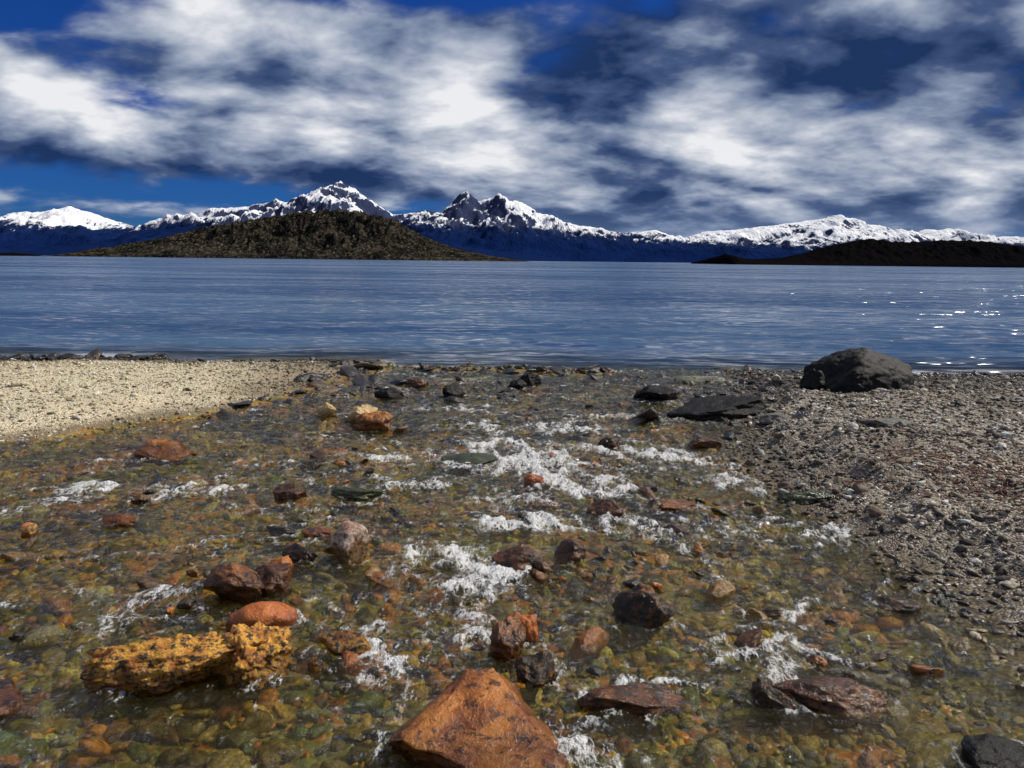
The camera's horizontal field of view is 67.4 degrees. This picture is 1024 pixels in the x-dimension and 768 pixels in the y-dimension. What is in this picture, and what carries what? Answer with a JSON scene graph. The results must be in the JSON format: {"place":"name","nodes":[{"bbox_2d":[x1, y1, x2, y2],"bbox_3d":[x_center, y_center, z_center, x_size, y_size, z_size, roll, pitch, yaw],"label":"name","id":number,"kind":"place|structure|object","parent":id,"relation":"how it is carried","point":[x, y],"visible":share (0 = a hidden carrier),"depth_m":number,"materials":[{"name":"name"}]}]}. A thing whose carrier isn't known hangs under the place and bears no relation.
{"place":"outdoors","nodes":[
{"label":"outdoors","id":0,"kind":"place"},
{"bbox_2d":[0,253,40,255],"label":"islet","id":1,"kind":"object","parent":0,"point":[13,254],"visible":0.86,"depth_m":1074.56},
{"bbox_2d":[48,208,529,261],"bbox_3d":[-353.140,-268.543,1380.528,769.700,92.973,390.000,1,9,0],"label":"island","id":2,"kind":"structure","parent":0,"point":[337,234],"depth_m":1245.10,"materials":[{"name":"green plant"}]},
{"bbox_2d":[0,226,580,261],"bbox_3d":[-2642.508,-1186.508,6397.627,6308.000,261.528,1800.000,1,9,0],"label":"foothills","id":3,"kind":"structure","parent":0,"point":[131,238],"depth_m":5950.26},
{"bbox_2d":[0,344,1023,767],"bbox_3d":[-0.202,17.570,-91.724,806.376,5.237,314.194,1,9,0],"label":"ground","id":4,"kind":"structure","parent":0,"point":[892,540],"depth_m":4.16,"materials":[{"name":"brown gravel"}]},
{"bbox_2d":[100,514,136,529],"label":"orange rock","id":5,"kind":"object","parent":4,"relation":"on","point":[115,521],"visible":0.99,"depth_m":4.09,"materials":[{"name":"orange stone"}]},
{"bbox_2d":[132,439,196,463],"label":"orange rock","id":6,"kind":"object","parent":4,"relation":"on","point":[166,449],"visible":0.98,"depth_m":5.48,"materials":[{"name":"brown stone"}]},
{"bbox_2d":[0,356,374,442],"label":"beach gravel","id":7,"kind":"structure","parent":4,"relation":"on","point":[117,363],"depth_m":8.20,"materials":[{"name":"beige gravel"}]},
{"bbox_2d":[273,482,306,503],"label":"brown rock","id":8,"kind":"object","parent":4,"relation":"on","point":[291,491],"visible":0.93,"depth_m":4.54,"materials":[{"name":"brown stone"}]},
{"bbox_2d":[282,543,317,564],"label":"dark rock","id":9,"kind":"object","parent":4,"relation":"on","point":[295,552],"visible":0.83,"depth_m":3.59,"materials":[{"name":"black stone"}]},
{"bbox_2d":[301,526,332,540],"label":"orange rock","id":10,"kind":"object","parent":4,"relation":"on","point":[318,531],"visible":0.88,"depth_m":3.95,"materials":[{"name":"brown stone"}]},
{"bbox_2d":[317,402,336,420],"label":"tan rock","id":11,"kind":"object","parent":4,"relation":"on","point":[326,410],"visible":0.97,"depth_m":7.03,"materials":[{"name":"beige stone"}]},
{"bbox_2d":[330,487,384,501],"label":"rock","id":12,"kind":"object","parent":4,"relation":"on","point":[348,494],"visible":0.99,"depth_m":4.58,"materials":[{"name":"green stone"}]},
{"bbox_2d":[348,404,377,427],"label":"rock","id":13,"kind":"object","parent":4,"relation":"on","point":[357,410],"visible":0.52,"depth_m":6.77,"materials":[{"name":"beige stone"}]},
{"bbox_2d":[355,411,393,434],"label":"orange rock","id":14,"kind":"object","parent":4,"relation":"on","point":[379,421],"visible":0.94,"depth_m":6.48,"materials":[{"name":"orange stone"}]},
{"bbox_2d":[0,447,944,691],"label":"stream stones","id":15,"kind":"object","parent":4,"relation":"on","point":[722,590],"visible":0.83,"depth_m":3.40,"materials":[{"name":"brown stone"}]},
{"bbox_2d":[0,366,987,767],"bbox_3d":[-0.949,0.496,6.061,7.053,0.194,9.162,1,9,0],"label":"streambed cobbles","id":16,"kind":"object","parent":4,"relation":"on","point":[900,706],"visible":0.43,"depth_m":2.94,"materials":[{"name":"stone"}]},
{"bbox_2d":[225,601,297,631],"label":"red rock","id":17,"kind":"object","parent":16,"relation":"on","point":[274,613],"visible":0.65,"depth_m":2.94,"materials":[{"name":"stone"}]},
{"bbox_2d":[199,359,812,444],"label":"shore cobbles","id":18,"kind":"object","parent":4,"relation":"on","point":[651,414],"visible":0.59,"depth_m":7.99,"materials":[{"name":"stone"}]},
{"bbox_2d":[0,362,1023,767],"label":"streambed pebbles","id":19,"kind":"object","parent":4,"relation":"on","point":[268,700],"visible":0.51,"depth_m":3.26,"materials":[{"name":"stone"}]},
{"bbox_2d":[0,678,51,720],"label":"orange rock","id":20,"kind":"object","parent":19,"relation":"on","point":[11,699],"visible":0.88,"depth_m":2.41,"materials":[{"name":"brown stone"}]},
{"bbox_2d":[79,631,268,699],"bbox_3d":[-1.136,0.953,2.604,0.610,0.201,0.243,-1,9,-8],"label":"yellow rock","id":21,"kind":"object","parent":19,"relation":"on","point":[156,665],"visible":0.81,"depth_m":2.53,"materials":[{"name":"yellow stone"}]},
{"bbox_2d":[203,563,262,605],"bbox_3d":[-1.174,0.844,3.235,0.262,0.199,0.198,0,9,-5],"label":"brown rock","id":22,"kind":"object","parent":19,"relation":"on","point":[236,582],"visible":0.98,"depth_m":3.18,"materials":[{"name":"brown stone"}]},
{"bbox_2d":[214,621,292,690],"bbox_3d":[-0.891,0.942,2.647,0.269,0.232,0.252,-3,10,-20],"label":"yellow rock","id":23,"kind":"object","parent":19,"relation":"on","point":[249,666],"visible":0.95,"depth_m":2.60,"materials":[{"name":"yellow stone"}]},
{"bbox_2d":[255,563,292,598],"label":"brown rock","id":24,"kind":"object","parent":19,"relation":"on","point":[276,579],"visible":0.7,"depth_m":3.27,"materials":[{"name":"brown stone"}]},
{"bbox_2d":[330,520,368,570],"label":"mottled rock","id":25,"kind":"object","parent":19,"relation":"on","point":[349,543],"visible":0.98,"depth_m":3.61,"materials":[{"name":"grey stone"}]},
{"bbox_2d":[441,452,501,467],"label":"green rock","id":26,"kind":"object","parent":19,"relation":"on","point":[476,458],"visible":0.84,"depth_m":5.47,"materials":[{"name":"stone"}]},
{"bbox_2d":[386,668,568,767],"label":"orange rock","id":27,"kind":"object","parent":19,"relation":"on","point":[473,718],"visible":1,"depth_m":2.19,"materials":[{"name":"orange stone"}]},
{"bbox_2d":[490,616,526,670],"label":"dark rock","id":28,"kind":"object","parent":19,"relation":"on","point":[508,637],"visible":0.94,"depth_m":2.75,"materials":[{"name":"brown stone"}]},
{"bbox_2d":[0,349,1023,377],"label":"shoreline stones","id":29,"kind":"object","parent":4,"relation":"on","point":[95,354],"visible":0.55,"depth_m":10.62,"materials":[{"name":"grey stone"}]},
{"bbox_2d":[518,614,538,649],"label":"red rock","id":30,"kind":"object","parent":4,"relation":"on","point":[529,622],"visible":0.69,"depth_m":2.84,"materials":[{"name":"stone"}]},
{"bbox_2d":[519,372,540,388],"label":"dark rock","id":31,"kind":"object","parent":4,"relation":"on","point":[530,378],"visible":0.67,"depth_m":9.04,"materials":[{"name":"grey stone"}]},
{"bbox_2d":[523,474,544,490],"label":"red rock","id":32,"kind":"object","parent":4,"relation":"on","point":[530,480],"visible":0.88,"depth_m":4.86,"materials":[{"name":"stone"}]},
{"bbox_2d":[553,538,586,564],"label":"brown rock","id":33,"kind":"object","parent":4,"relation":"on","point":[569,549],"visible":0.97,"depth_m":3.68,"materials":[{"name":"brown stone"}]},
{"bbox_2d":[587,499,627,521],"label":"red rock","id":34,"kind":"object","parent":4,"relation":"on","point":[601,507],"visible":0.9,"depth_m":4.33,"materials":[{"name":"brown stone"}]},
{"bbox_2d":[597,437,624,450],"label":"dark rock","id":35,"kind":"object","parent":4,"relation":"on","point":[611,443],"visible":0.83,"depth_m":5.96,"materials":[{"name":"brown stone"}]},
{"bbox_2d":[612,583,675,636],"bbox_3d":[0.522,0.898,3.054,0.257,0.187,0.191,7,11,34],"label":"dark rock","id":36,"kind":"object","parent":4,"relation":"on","point":[644,605],"visible":0.98,"depth_m":3.00,"materials":[{"name":"black stone"}]},
{"bbox_2d":[633,385,677,400],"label":"dark rock","id":37,"kind":"object","parent":4,"relation":"on","point":[655,392],"visible":0.76,"depth_m":8.06,"materials":[{"name":"grey stone"}]},
{"bbox_2d":[646,499,697,514],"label":"orange rock","id":38,"kind":"object","parent":4,"relation":"on","point":[677,506],"visible":0.69,"depth_m":4.46,"materials":[{"name":"orange stone"}]},
{"bbox_2d":[685,436,721,450],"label":"orange rock","id":39,"kind":"object","parent":4,"relation":"on","point":[699,442],"visible":0.94,"depth_m":6.03,"materials":[{"name":"brown stone"}]},
{"bbox_2d":[666,395,767,421],"bbox_3d":[1.953,0.256,7.280,0.975,0.291,0.424,0,9,-4],"label":"dark slab rock","id":40,"kind":"object","parent":4,"relation":"on","point":[711,408],"visible":0.79,"depth_m":7.16,"materials":[{"name":"grey stone"}]},
{"bbox_2d":[758,413,790,424],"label":"grey rock","id":41,"kind":"object","parent":4,"relation":"on","point":[766,418],"visible":0.77,"depth_m":6.69,"materials":[{"name":"grey stone"}]},
{"bbox_2d":[799,369,825,389],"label":"dark rock","id":42,"kind":"object","parent":4,"relation":"on","point":[812,379],"visible":0.66,"depth_m":7.88,"materials":[{"name":"black stone"}]},
{"bbox_2d":[803,347,914,392],"bbox_3d":[3.660,0.012,8.047,1.225,0.772,0.953,0,9,-5],"label":"boulder","id":43,"kind":"object","parent":4,"relation":"on","point":[862,369],"visible":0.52,"depth_m":7.77,"materials":[{"name":"grey stone"}]},
{"bbox_2d":[858,418,915,426],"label":"grey rock","id":44,"kind":"object","parent":4,"relation":"on","point":[882,422],"visible":0.77,"depth_m":5.99,"materials":[{"name":"grey stone"}]},
{"bbox_2d":[871,595,923,614],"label":"dark rock","id":45,"kind":"object","parent":4,"relation":"on","point":[896,605],"visible":0.99,"depth_m":3.18,"materials":[{"name":"stone"}]},
{"bbox_2d":[776,387,1023,582],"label":"driftwood twigs","id":46,"kind":"object","parent":4,"relation":"on","point":[974,489],"visible":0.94,"depth_m":4.65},
{"bbox_2d":[0,255,1023,382],"bbox_3d":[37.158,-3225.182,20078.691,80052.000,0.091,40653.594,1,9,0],"label":"sea","id":47,"kind":"structure","parent":0,"point":[805,314],"depth_m":23.82,"materials":[{"name":"blue liquid"}]},
{"bbox_2d":[0,362,1023,767],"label":"stream water","id":48,"kind":"structure","parent":0,"point":[494,570],"depth_m":4.12,"materials":[{"name":"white liquid"}]},
{"bbox_2d":[307,656,327,674],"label":"tan rock","id":49,"kind":"object","parent":48,"relation":"on","point":[316,664],"visible":0.99,"depth_m":2.65,"materials":[{"name":"brown stone"}]},
{"bbox_2d":[317,630,373,657],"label":"brown rock","id":50,"kind":"object","parent":48,"relation":"on","point":[337,643],"visible":0.84,"depth_m":2.77,"materials":[{"name":"brown stone"}]},
{"bbox_2d":[374,387,404,400],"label":"dark rock","id":51,"kind":"object","parent":48,"relation":"in","point":[389,393],"visible":0.97,"depth_m":8.06,"materials":[{"name":"grey stone"}]},
{"bbox_2d":[406,377,428,389],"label":"brown rock","id":52,"kind":"object","parent":48,"relation":"in","point":[415,382],"visible":0.91,"depth_m":8.85,"materials":[{"name":"brown stone"}]},
{"bbox_2d":[442,384,465,397],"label":"dark rock","id":53,"kind":"object","parent":48,"relation":"in","point":[452,390],"visible":0.82,"depth_m":8.20,"materials":[{"name":"grey stone"}]},
{"bbox_2d":[507,379,526,389],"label":"dark rock","id":54,"kind":"object","parent":48,"relation":"in","point":[520,384],"visible":0.81,"depth_m":8.76,"materials":[{"name":"grey stone"}]},
{"bbox_2d":[491,544,553,573],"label":"brown rock","id":55,"kind":"object","parent":48,"relation":"on","point":[520,557],"visible":0.8,"depth_m":3.56,"materials":[{"name":"brown stone"}]},
{"bbox_2d":[514,650,556,688],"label":"dark rock","id":56,"kind":"object","parent":48,"relation":"on","point":[537,670],"visible":0.97,"depth_m":2.59,"materials":[{"name":"grey stone"}]},
{"bbox_2d":[577,682,686,719],"bbox_3d":[0.388,1.022,2.492,0.357,0.080,0.170,0,9,-5],"label":"brown rock","id":57,"kind":"object","parent":48,"relation":"on","point":[642,699],"visible":0.98,"depth_m":2.45,"materials":[{"name":"brown stone"}]},
{"bbox_2d":[750,677,798,715],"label":"dark rock","id":58,"kind":"object","parent":48,"relation":"on","point":[766,696],"visible":0.98,"depth_m":2.46,"materials":[{"name":"stone"}]},
{"bbox_2d":[777,491,835,504],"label":"green rock","id":59,"kind":"object","parent":48,"relation":"in","point":[808,498],"visible":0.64,"depth_m":4.52,"materials":[{"name":"green stone"}]},
{"bbox_2d":[769,676,887,723],"bbox_3d":[1.039,1.024,2.524,0.377,0.102,0.202,2,9,8],"label":"red rock","id":60,"kind":"object","parent":48,"relation":"on","point":[850,699],"visible":0.85,"depth_m":2.48,"materials":[{"name":"brown stone"}]},
{"bbox_2d":[961,733,1023,767],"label":"dark rock","id":61,"kind":"object","parent":48,"relation":"in","point":[987,750],"visible":0.99,"depth_m":2.19,"materials":[{"name":"grey stone"}]},
{"bbox_2d":[0,181,1023,262],"bbox_3d":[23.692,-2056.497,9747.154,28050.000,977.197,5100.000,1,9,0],"label":"mountain","id":62,"kind":"structure","parent":0,"point":[498,222],"depth_m":8754.62,"materials":[{"name":"white snow"}]},
{"bbox_2d":[0,0,1023,237],"label":"sky","id":63,"kind":"structure","parent":0,"point":[684,118],"materials":[{"name":"blue"}]},
{"bbox_2d":[691,238,1023,267],"bbox_3d":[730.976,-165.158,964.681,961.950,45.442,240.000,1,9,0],"label":"headland","id":64,"kind":"structure","parent":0,"point":[935,253],"depth_m":880.70,"materials":[{"name":"black plant"}]},
{"bbox_2d":[726,369,1023,648],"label":"beach gravel","id":65,"kind":"structure","parent":0,"point":[849,429],"depth_m":5.37,"materials":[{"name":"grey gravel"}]}
]}

